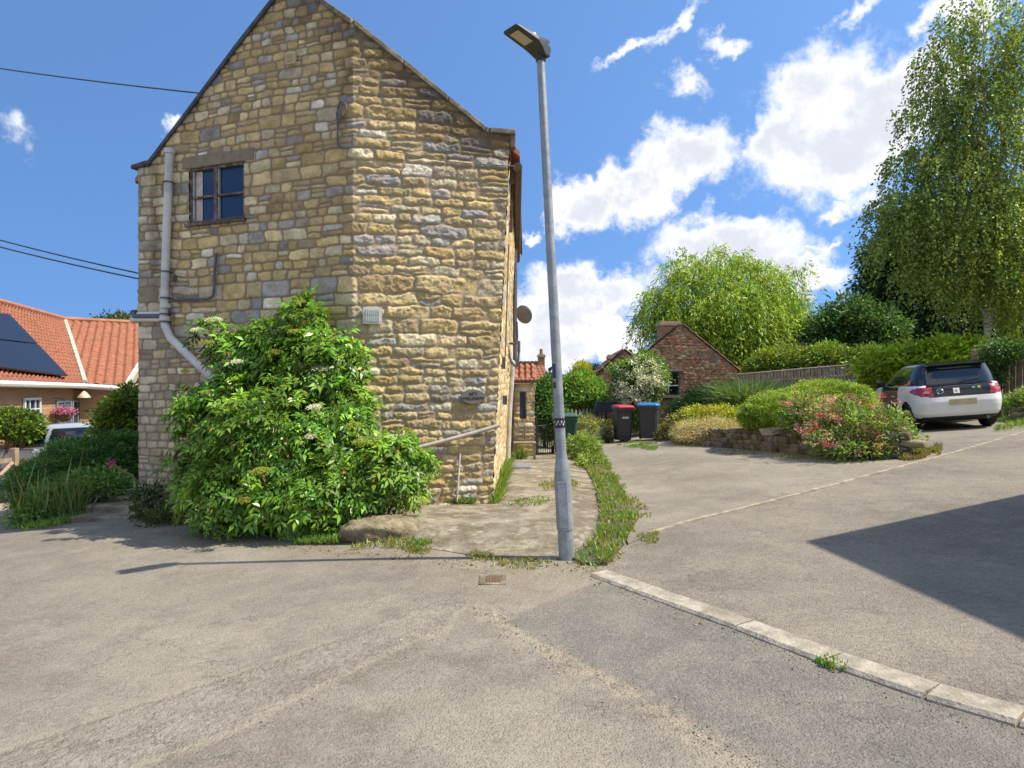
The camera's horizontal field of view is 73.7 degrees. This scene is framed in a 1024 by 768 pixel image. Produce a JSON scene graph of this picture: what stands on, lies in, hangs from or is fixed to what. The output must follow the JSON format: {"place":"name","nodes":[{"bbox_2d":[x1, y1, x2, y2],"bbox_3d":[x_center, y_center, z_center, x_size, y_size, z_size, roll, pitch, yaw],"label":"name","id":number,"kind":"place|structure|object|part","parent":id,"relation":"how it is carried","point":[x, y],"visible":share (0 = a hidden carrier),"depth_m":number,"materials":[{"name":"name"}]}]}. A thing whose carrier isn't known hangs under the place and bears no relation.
{"place":"outdoors","nodes":[
{"label":"outdoors","id":0,"kind":"place"},
{"bbox_2d":[0,486,133,515],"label":"yard","id":1,"kind":"structure","parent":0,"point":[1,510],"depth_m":12.82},
{"bbox_2d":[0,448,18,512],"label":"timber gate","id":2,"kind":"structure","parent":1,"relation":"on","point":[13,459],"depth_m":12.17,"materials":[{"name":"brown wood"}]},
{"bbox_2d":[2,457,34,496],"bbox_3d":[-10.119,1.960,14.291,0.812,0.872,0.652,0,0,0],"label":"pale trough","id":3,"kind":"object","parent":1,"relation":"on","point":[23,458],"visible":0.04,"depth_m":14.20,"materials":[{"name":"stone"}]},
{"bbox_2d":[0,404,51,498],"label":"rounded shrub","id":4,"kind":"object","parent":1,"relation":"on","point":[26,424],"visible":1,"depth_m":14.39,"materials":[{"name":"green plant"}]},
{"bbox_2d":[0,422,91,468],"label":"parked car","id":5,"kind":"object","parent":1,"relation":"on","point":[60,430],"visible":0.21,"depth_m":14.59,"materials":[{"name":"silver paint"}]},
{"bbox_3d":[-10.577,1.190,14.701,1.297,0.448,0.169,0,0,7],"label":"side window","id":6,"kind":"part","parent":5,"relation":"part of","materials":[{"name":"glass"}]},
{"bbox_3d":[-9.455,1.129,14.559,0.897,0.421,0.167,0,0,3],"label":"side window","id":7,"kind":"part","parent":5,"relation":"part of","materials":[{"name":"black glass"}]},
{"bbox_2d":[82,379,138,438],"bbox_3d":[-7.689,1.030,13.387,1.187,2.310,1.779,0,0,0],"label":"leafy shrub","id":8,"kind":"object","parent":1,"relation":"on","point":[122,412],"visible":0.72,"depth_m":13.09,"materials":[{"name":"green plant"}]},
{"bbox_2d":[279,445,597,562],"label":"path","id":9,"kind":"structure","parent":0,"point":[503,529],"depth_m":7.80,"materials":[{"name":"concrete"}]},
{"bbox_2d":[337,514,419,542],"bbox_3d":[-1.426,1.578,7.324,0.900,0.335,0.634,0,0,0],"label":"boulder","id":10,"kind":"object","parent":9,"relation":"on","point":[372,528],"visible":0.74,"depth_m":7.11,"materials":[{"name":"stone"}]},
{"bbox_2d":[510,463,530,468],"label":"grey slab","id":11,"kind":"structure","parent":9,"relation":"on","point":[522,465],"depth_m":13.49,"materials":[{"name":"stone"}]},
{"bbox_2d":[513,425,535,459],"bbox_3d":[0.283,1.336,15.300,0.500,0.800,0.340,0,0,0],"label":"garden bench","id":12,"kind":"object","parent":9,"relation":"on","point":[524,427],"visible":0.94,"depth_m":15.44,"materials":[{"name":"brown wood"}]},
{"bbox_2d":[526,371,573,446],"bbox_3d":[0.924,0.722,19.292,1.608,2.198,2.541,0,0,-18],"label":"garden shrub","id":13,"kind":"object","parent":9,"relation":"on","point":[544,405],"visible":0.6,"depth_m":18.77,"materials":[{"name":"green plant"}]},
{"bbox_2d":[551,413,578,452],"bbox_3d":[1.285,1.212,16.620,0.583,1.013,0.753,0,0,-6],"label":"wheelie bin","id":14,"kind":"object","parent":9,"relation":"on","point":[571,419],"visible":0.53,"depth_m":16.32,"materials":[{"name":"plastic"}]},
{"bbox_2d":[0,494,1023,767],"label":"road","id":15,"kind":"structure","parent":0,"point":[126,644],"depth_m":3.82,"materials":[{"name":"grey asphalt"}]},
{"bbox_2d":[3,445,95,519],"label":"tall grass","id":16,"kind":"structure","parent":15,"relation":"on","point":[62,501],"depth_m":9.62,"materials":[{"name":"green plant"}]},
{"bbox_2d":[479,574,506,584],"bbox_3d":[-0.155,1.601,5.589,0.221,0.018,0.274,0,0,0],"label":"drain cover","id":17,"kind":"object","parent":15,"relation":"on","point":[493,579],"visible":1,"depth_m":5.57,"materials":[{"name":"metal"}]},
{"bbox_2d":[148,531,1023,732],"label":"dry litter","id":18,"kind":"object","parent":15,"relation":"on","point":[529,566],"visible":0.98,"depth_m":6.15,"materials":[{"name":"plant"}]},
{"bbox_2d":[590,570,651,592],"bbox_3d":[0.860,1.631,5.459,0.185,0.160,0.551,0,0,-31],"label":"kerb stone","id":19,"kind":"object","parent":15,"relation":"on","point":[622,581],"visible":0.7,"depth_m":5.42,"materials":[{"name":"concrete"}]},
{"bbox_2d":[228,544,1023,767],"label":"grit","id":20,"kind":"object","parent":15,"relation":"on","point":[693,732],"visible":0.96,"depth_m":3.89,"materials":[{"name":"gravel"}]},
{"bbox_2d":[635,586,752,628],"bbox_3d":[1.252,1.617,4.806,0.185,0.168,0.940,0,0,-31],"label":"kerb stone","id":21,"kind":"object","parent":15,"relation":"on","point":[704,610],"visible":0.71,"depth_m":4.74,"materials":[{"name":"concrete"}]},
{"bbox_2d":[735,620,842,661],"bbox_3d":[1.646,1.599,4.105,0.185,0.168,0.640,0,0,-27],"label":"kerb stone","id":22,"kind":"object","parent":15,"relation":"on","point":[798,645],"visible":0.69,"depth_m":4.08,"materials":[{"name":"concrete"}]},
{"bbox_2d":[828,653,939,697],"bbox_3d":[1.934,1.581,3.589,0.182,0.167,0.511,0,0,-32],"label":"kerb stone","id":23,"kind":"object","parent":15,"relation":"on","point":[900,681],"visible":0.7,"depth_m":3.54,"materials":[{"name":"concrete"}]},
{"bbox_2d":[927,684,1023,725],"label":"kerb stone","id":24,"kind":"object","parent":15,"relation":"on","point":[999,710],"visible":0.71,"depth_m":3.19,"materials":[{"name":"concrete"}]},
{"bbox_2d":[1020,718,1023,728],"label":"kerb stone","id":25,"kind":"object","parent":15,"relation":"on","point":[1022,723],"visible":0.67,"depth_m":3.01,"materials":[{"name":"concrete"}]},
{"bbox_2d":[0,0,1023,384],"label":"sky","id":26,"kind":"structure","parent":0,"point":[694,125],"materials":[{"name":"blue"}]},
{"bbox_2d":[11,411,1023,670],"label":"grass","id":27,"kind":"structure","parent":0,"point":[605,529],"depth_m":8.36,"materials":[{"name":"green plant"}]},
{"bbox_2d":[136,389,1009,489],"bbox_3d":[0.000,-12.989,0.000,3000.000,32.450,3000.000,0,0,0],"label":"ground","id":28,"kind":"structure","parent":0,"point":[553,441],"depth_m":22.03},
{"bbox_2d":[0,298,138,441],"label":"brick bungalow","id":29,"kind":"object","parent":28,"relation":"on","point":[36,345],"visible":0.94,"depth_m":20.63,"materials":[{"name":"ceramic"}]},
{"bbox_2d":[23,397,41,412],"bbox_3d":[-12.545,0.806,17.858,0.050,0.893,0.816,0,0,-9],"label":"window","id":30,"kind":"structure","parent":29,"relation":"in","point":[35,403],"depth_m":17.92,"materials":[{"name":"white glass"}]},
{"bbox_2d":[49,398,77,421],"bbox_3d":[-12.457,0.712,18.949,0.730,0.670,0.662,0,0,0],"label":"hanging basket","id":31,"kind":"object","parent":29,"relation":"attached to","point":[67,414],"visible":1,"depth_m":18.85,"materials":[{"name":"metal"}]},
{"bbox_2d":[55,400,71,423],"bbox_3d":[-12.822,1.181,19.536,0.050,1.438,0.884,0,0,-9],"label":"window","id":32,"kind":"structure","parent":29,"relation":"in","point":[58,403],"depth_m":19.47,"materials":[{"name":"grey paint"}]},
{"bbox_2d":[72,400,80,422],"bbox_3d":[-12.960,1.236,20.369,0.050,1.513,0.708,0,0,-9],"label":"door","id":33,"kind":"structure","parent":29,"relation":"in","point":[75,403],"depth_m":20.31,"materials":[{"name":"grey paint"}]},
{"bbox_2d":[74,389,90,397],"bbox_3d":[-12.712,0.278,20.251,0.380,0.253,0.374,0,0,36],"label":"wall lamp","id":34,"kind":"object","parent":29,"relation":"attached to","point":[83,394],"visible":1,"depth_m":20.16,"materials":[{"name":"glass"}]},
{"bbox_2d":[0,428,138,513],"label":"conifer shrub","id":35,"kind":"object","parent":28,"relation":"on","point":[121,448],"visible":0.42,"depth_m":10.74,"materials":[{"name":"green plant"}]},
{"bbox_2d":[0,459,138,528],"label":"leafy weeds","id":36,"kind":"object","parent":28,"relation":"on","point":[106,485],"visible":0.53,"depth_m":10.01,"materials":[{"name":"green plant"}]},
{"bbox_2d":[70,492,138,522],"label":"garden steps","id":37,"kind":"structure","parent":28,"relation":"on","point":[116,509],"depth_m":9.74,"materials":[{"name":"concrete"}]},
{"bbox_2d":[106,459,136,504],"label":"pink flower","id":38,"kind":"object","parent":37,"relation":"on","point":[112,463],"visible":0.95,"depth_m":9.50,"materials":[{"name":"green plant"}]},
{"bbox_2d":[84,309,131,319],"bbox_3d":[-19.118,-0.317,33.994,4.086,6.901,3.364,0,0,0],"label":"round tree","id":39,"kind":"object","parent":28,"relation":"on","point":[120,315],"visible":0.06,"depth_m":33.58,"materials":[{"name":"green plant"}]},
{"bbox_2d":[124,477,190,527],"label":"wild weeds","id":40,"kind":"object","parent":28,"relation":"on","point":[153,510],"visible":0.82,"depth_m":9.12,"materials":[{"name":"green plant"}]},
{"bbox_2d":[150,284,443,541],"bbox_3d":[-2.632,0.295,7.893,3.633,3.076,1.851,0,0,15],"label":"elder bush","id":41,"kind":"object","parent":28,"relation":"on","point":[234,458],"visible":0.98,"depth_m":7.66,"materials":[{"name":"green plant"}]},
{"bbox_2d":[129,0,521,514],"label":"stone cottage","id":42,"kind":"structure","parent":28,"relation":"on","point":[369,182],"depth_m":8.88,"materials":[{"name":"stone"}]},
{"bbox_2d":[0,240,137,273],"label":"telephone wire","id":43,"kind":"object","parent":42,"relation":"attached to","point":[71,257],"visible":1,"depth_m":10.32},
{"bbox_2d":[0,246,138,278],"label":"telephone wire","id":44,"kind":"object","parent":42,"relation":"attached to","point":[69,263],"visible":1,"depth_m":10.34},
{"bbox_2d":[0,68,198,93],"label":"telephone wire","id":45,"kind":"object","parent":42,"relation":"attached to","point":[102,81],"visible":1,"depth_m":10.42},
{"bbox_2d":[184,161,246,226],"bbox_3d":[-4.019,-2.577,9.352,1.040,0.809,0.276,0,0,18],"label":"window","id":46,"kind":"structure","parent":42,"relation":"in","point":[217,196],"depth_m":9.33,"materials":[{"name":"paint"}]},
{"bbox_2d":[461,389,485,403],"bbox_3d":[-0.504,0.165,8.870,0.330,0.190,0.028,0,0,-14],"label":"name plaque","id":47,"kind":"object","parent":42,"relation":"attached to","point":[472,396],"visible":1,"depth_m":8.86,"materials":[{"name":"stone"}]},
{"bbox_2d":[508,341,519,366],"bbox_3d":[0.024,-0.584,13.000,0.272,0.537,0.060,0,0,0],"label":"aerial bracket","id":48,"kind":"object","parent":42,"relation":"attached to","point":[518,354],"visible":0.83,"depth_m":12.98,"materials":[{"name":"grey metal"}]},
{"bbox_2d":[509,305,531,344],"bbox_3d":[0.157,-1.087,12.659,0.425,0.728,0.321,0,0,0],"label":"satellite dish","id":49,"kind":"object","parent":42,"relation":"attached to","point":[524,314],"visible":1,"depth_m":12.58,"materials":[{"name":"grey metal"}]},
{"bbox_2d":[512,361,536,455],"bbox_3d":[0.259,0.651,16.707,0.718,2.402,1.765,0,0,0],"label":"porch","id":50,"kind":"object","parent":42,"relation":"attached to","point":[524,370],"visible":0.64,"depth_m":15.99,"materials":[{"name":"stone"}]},
{"bbox_2d":[520,391,525,418],"bbox_3d":[0.250,0.500,16.053,0.170,0.660,0.045,0,0,0],"label":"window","id":51,"kind":"structure","parent":50,"relation":"in","point":[522,393],"depth_m":16.03,"materials":[{"name":"blue glass"}]},
{"bbox_2d":[514,349,546,417],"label":"cottage","id":52,"kind":"structure","parent":28,"relation":"on","point":[540,367],"depth_m":41.47,"materials":[{"name":"orange tile"}]},
{"bbox_2d":[535,419,554,454],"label":"garden gate","id":53,"kind":"structure","parent":28,"relation":"on","point":[537,434],"depth_m":16.49,"materials":[{"name":"metal"}]},
{"bbox_2d":[567,359,595,414],"bbox_3d":[3.077,0.344,29.968,1.744,3.104,1.748,0,0,0],"label":"golden conifer","id":54,"kind":"object","parent":28,"relation":"on","point":[580,363],"visible":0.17,"depth_m":29.83,"materials":[{"name":"yellow plant"}]},
{"bbox_2d":[550,365,614,426],"bbox_3d":[2.407,0.568,25.037,2.799,2.577,3.128,0,0,0],"label":"bright tree","id":55,"kind":"object","parent":28,"relation":"on","point":[585,389],"visible":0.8,"depth_m":24.33,"materials":[{"name":"green plant"}]},
{"bbox_2d":[567,408,606,428],"bbox_3d":[2.277,1.263,21.543,1.893,1.119,0.121,0,0,-34],"label":"picket fence","id":56,"kind":"object","parent":28,"relation":"on","point":[603,414],"visible":0.23,"depth_m":21.63,"materials":[{"name":"grey wood"}]},
{"bbox_2d":[590,363,599,369],"bbox_3d":[4.662,0.297,37.942,1.861,3.068,2.143,0,0,0],"label":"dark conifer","id":57,"kind":"object","parent":28,"relation":"on","point":[595,366],"visible":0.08,"depth_m":37.78,"materials":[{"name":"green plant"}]},
{"bbox_2d":[577,425,614,442],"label":"garden wall","id":58,"kind":"structure","parent":28,"relation":"on","point":[601,438],"depth_m":19.59,"materials":[{"name":"stone"}]},
{"bbox_2d":[576,412,614,446],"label":"mixed flowers","id":59,"kind":"object","parent":58,"relation":"on","point":[594,424],"visible":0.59,"depth_m":19.13,"materials":[{"name":"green plant"}]},
{"bbox_2d":[573,463,636,565],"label":"grass verge","id":60,"kind":"object","parent":28,"relation":"on","point":[591,555],"depth_m":6.62,"materials":[{"name":"green plant"}]},
{"bbox_2d":[504,23,574,560],"bbox_3d":[0.252,-0.729,6.139,0.679,4.856,0.239,0,0,-29],"label":"street lamp","id":61,"kind":"object","parent":60,"relation":"on","point":[535,46],"visible":0.97,"depth_m":6.17,"materials":[{"name":"grey metal"}]},
{"bbox_2d":[557,482,568,528],"bbox_3d":[0.462,1.093,6.150,0.106,0.423,0.006,0,0,0],"label":"access door","id":62,"kind":"structure","parent":61,"relation":"in","point":[562,486],"depth_m":6.15,"materials":[{"name":"grey metal"}]},
{"bbox_2d":[566,431,611,467],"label":"grassy plants","id":63,"kind":"object","parent":60,"relation":"on","point":[586,453],"visible":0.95,"depth_m":15.11,"materials":[{"name":"green plant"}]},
{"bbox_2d":[592,348,632,424],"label":"brick cottage","id":64,"kind":"structure","parent":28,"relation":"on","point":[599,370],"depth_m":28.04,"materials":[{"name":"brick"}]},
{"bbox_2d":[602,347,678,433],"bbox_3d":[3.996,0.255,21.382,2.099,2.815,2.561,0,0,-15],"label":"white rose bush","id":65,"kind":"object","parent":28,"relation":"on","point":[641,377],"visible":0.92,"depth_m":20.91,"materials":[{"name":"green plant"}]},
{"bbox_2d":[632,321,739,432],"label":"brick outbuilding","id":66,"kind":"structure","parent":28,"relation":"on","point":[691,357],"depth_m":23.99,"materials":[{"name":"brick"},{"name":"clay roof tile"}]},
{"bbox_2d":[660,369,682,397],"bbox_3d":[5.569,-0.028,23.913,0.850,1.023,0.145,0,0,0],"label":"window","id":67,"kind":"structure","parent":66,"relation":"in","point":[675,372],"depth_m":23.89,"materials":[{"name":"black glass"}]},
{"bbox_2d":[621,243,826,388],"bbox_3d":[10.595,-2.353,32.925,9.628,9.027,8.331,0,0,-36],"label":"willow tree","id":68,"kind":"object","parent":28,"relation":"on","point":[723,329],"visible":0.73,"depth_m":31.76,"materials":[{"name":"green plant"}]},
{"bbox_2d":[759,426,784,451],"bbox_3d":[5.152,1.133,13.539,0.516,0.609,0.080,0,0,0],"label":"house name sign","id":69,"kind":"object","parent":28,"relation":"on","point":[771,431],"visible":0.94,"depth_m":13.51,"materials":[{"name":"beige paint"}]},
{"bbox_2d":[737,364,875,396],"bbox_3d":[10.694,0.292,25.464,6.224,2.223,0.241,0,0,43],"label":"wooden fence","id":70,"kind":"object","parent":28,"relation":"on","point":[807,377],"visible":0.19,"depth_m":25.35,"materials":[{"name":"wood"}]},
{"bbox_2d":[736,337,884,390],"bbox_3d":[12.528,-0.335,27.939,6.821,3.189,3.508,0,0,36],"label":"mixed hedge","id":71,"kind":"object","parent":28,"relation":"on","point":[823,353],"visible":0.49,"depth_m":27.50,"materials":[{"name":"green plant"}]},
{"bbox_2d":[647,431,1023,533],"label":"edging strip","id":72,"kind":"object","parent":28,"relation":"on","point":[773,500],"visible":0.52,"depth_m":8.82,"materials":[{"name":"grey concrete"}]},
{"bbox_2d":[788,287,918,378],"bbox_3d":[15.371,-1.689,30.970,5.848,5.317,4.467,0,0,0],"label":"hazel tree","id":73,"kind":"object","parent":28,"relation":"on","point":[851,320],"visible":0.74,"depth_m":30.05,"materials":[{"name":"green plant"}]},
{"bbox_2d":[841,328,1003,389],"bbox_3d":[12.786,-0.353,21.520,2.846,2.751,4.739,0,0,-38],"label":"laurel hedge","id":74,"kind":"object","parent":28,"relation":"on","point":[882,364],"visible":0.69,"depth_m":21.13,"materials":[{"name":"green plant"}]},
{"bbox_2d":[841,169,1023,343],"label":"dark lime tree","id":75,"kind":"object","parent":28,"relation":"on","point":[922,326],"visible":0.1,"depth_m":31.79,"materials":[{"name":"green plant"}]},
{"bbox_2d":[845,0,1023,343],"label":"silver birch","id":76,"kind":"object","parent":28,"relation":"on","point":[971,256],"visible":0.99,"depth_m":20.48,"materials":[{"name":"green plant"}]},
{"bbox_2d":[971,346,1023,415],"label":"wooden fence","id":77,"kind":"object","parent":28,"relation":"on","point":[1017,380],"visible":0.16,"depth_m":17.53,"materials":[{"name":"brown wood"}]},
{"bbox_2d":[969,333,1023,389],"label":"climbing plant","id":78,"kind":"object","parent":77,"relation":"attached to","point":[999,356],"visible":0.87,"depth_m":17.11,"materials":[{"name":"green plant"}]},
{"bbox_2d":[1001,384,1023,416],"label":"pale border plants","id":79,"kind":"object","parent":28,"relation":"on","point":[1017,398],"visible":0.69,"depth_m":16.20,"materials":[{"name":"green plant"}]},
{"bbox_2d":[601,414,1023,544],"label":"driveway","id":80,"kind":"structure","parent":0,"point":[668,482],"depth_m":10.90,"materials":[{"name":"grey asphalt"}]},
{"bbox_2d":[594,401,616,420],"bbox_3d":[2.961,1.137,21.500,0.711,1.190,0.494,0,0,0],"label":"covered barbecue","id":81,"kind":"object","parent":80,"relation":"on","point":[602,406],"visible":0.62,"depth_m":21.27,"materials":[{"name":"metal"}]},
{"bbox_2d":[611,404,633,439],"bbox_3d":[3.173,1.124,19.622,0.540,1.058,0.705,0,0,-7],"label":"wheelie bin","id":82,"kind":"object","parent":80,"relation":"on","point":[622,419],"visible":0.98,"depth_m":19.35,"materials":[{"name":"plastic"}]},
{"bbox_2d":[636,402,660,438],"bbox_3d":[3.890,1.060,19.418,0.616,1.058,0.790,0,0,17],"label":"wheelie bin","id":83,"kind":"object","parent":80,"relation":"on","point":[648,415],"visible":0.93,"depth_m":19.12,"materials":[{"name":"plastic"}]},
{"bbox_2d":[672,427,927,459],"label":"dry stone wall","id":84,"kind":"structure","parent":80,"relation":"on","point":[745,439],"depth_m":13.50,"materials":[{"name":"stone"}]},
{"bbox_2d":[875,360,1001,429],"bbox_3d":[10.244,0.260,16.786,2.112,1.622,4.086,0,0,13],"label":"parked car","id":85,"kind":"object","parent":80,"relation":"on","point":[949,390],"visible":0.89,"depth_m":15.09,"materials":[{"name":"white paint"}]},
{"bbox_3d":[9.383,0.421,16.927,0.083,0.725,1.360,0,0,13],"label":"door","id":86,"kind":"part","parent":85,"relation":"part of","materials":[{"name":"silver metal"}]},
{"bbox_3d":[9.529,-0.157,17.057,0.169,0.393,1.297,0,0,13],"label":"side window","id":87,"kind":"part","parent":85,"relation":"part of","materials":[{"name":"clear glass"}]},
{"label":"side window","id":88,"kind":"part","parent":85,"relation":"part of","materials":[{"name":"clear glass"}]},
{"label":"rear window","id":89,"kind":"part","parent":85,"relation":"part of","materials":[{"name":"black glass"}]},
{"bbox_2d":[1010,406,1023,421],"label":"border wall","id":90,"kind":"structure","parent":80,"relation":"on","point":[1017,413],"depth_m":15.72,"materials":[{"name":"stone"}]},
{"bbox_2d":[602,433,1023,705],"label":"side road","id":91,"kind":"structure","parent":0,"point":[916,569],"depth_m":5.53,"materials":[{"name":"grey asphalt"}]},
{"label":"garden bed","id":92,"kind":"structure","parent":0,"visible":0},
{"bbox_2d":[653,412,684,440],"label":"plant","id":93,"kind":"object","parent":92,"relation":"on","point":[667,425],"visible":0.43,"depth_m":18.85,"materials":[{"name":"green plant"}]},
{"bbox_2d":[661,383,716,417],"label":"fern shrub","id":94,"kind":"object","parent":92,"relation":"on","point":[691,399],"visible":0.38,"depth_m":21.54,"materials":[{"name":"green plant"}]},
{"bbox_2d":[661,412,743,445],"bbox_3d":[4.893,1.138,16.697,2.652,0.951,1.898,0,0,37],"label":"dry grass mound","id":95,"kind":"object","parent":92,"relation":"on","point":[692,425],"visible":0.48,"depth_m":16.60,"materials":[{"name":"yellow plant"}]},
{"bbox_2d":[672,402,740,427],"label":"yellow shrub","id":96,"kind":"object","parent":92,"relation":"on","point":[693,411],"visible":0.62,"depth_m":18.09,"materials":[{"name":"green plant"}]},
{"bbox_2d":[692,370,794,406],"bbox_3d":[7.268,0.311,21.013,3.493,1.692,3.499,0,0,-37],"label":"pampas clump","id":97,"kind":"object","parent":92,"relation":"on","point":[730,394],"visible":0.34,"depth_m":20.57,"materials":[{"name":"green plant"}]},
{"bbox_2d":[735,376,883,432],"bbox_3d":[6.245,0.556,14.531,3.097,1.466,2.886,0,0,0],"label":"dome hedge","id":98,"kind":"object","parent":92,"relation":"on","point":[757,411],"visible":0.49,"depth_m":13.95,"materials":[{"name":"green plant"}]},
{"bbox_2d":[771,389,929,462],"bbox_3d":[5.950,0.727,12.216,2.305,1.285,2.901,0,0,0],"label":"red valerian","id":99,"kind":"object","parent":92,"relation":"on","point":[846,426],"visible":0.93,"depth_m":11.58,"materials":[{"name":"green plant"}]}
]}

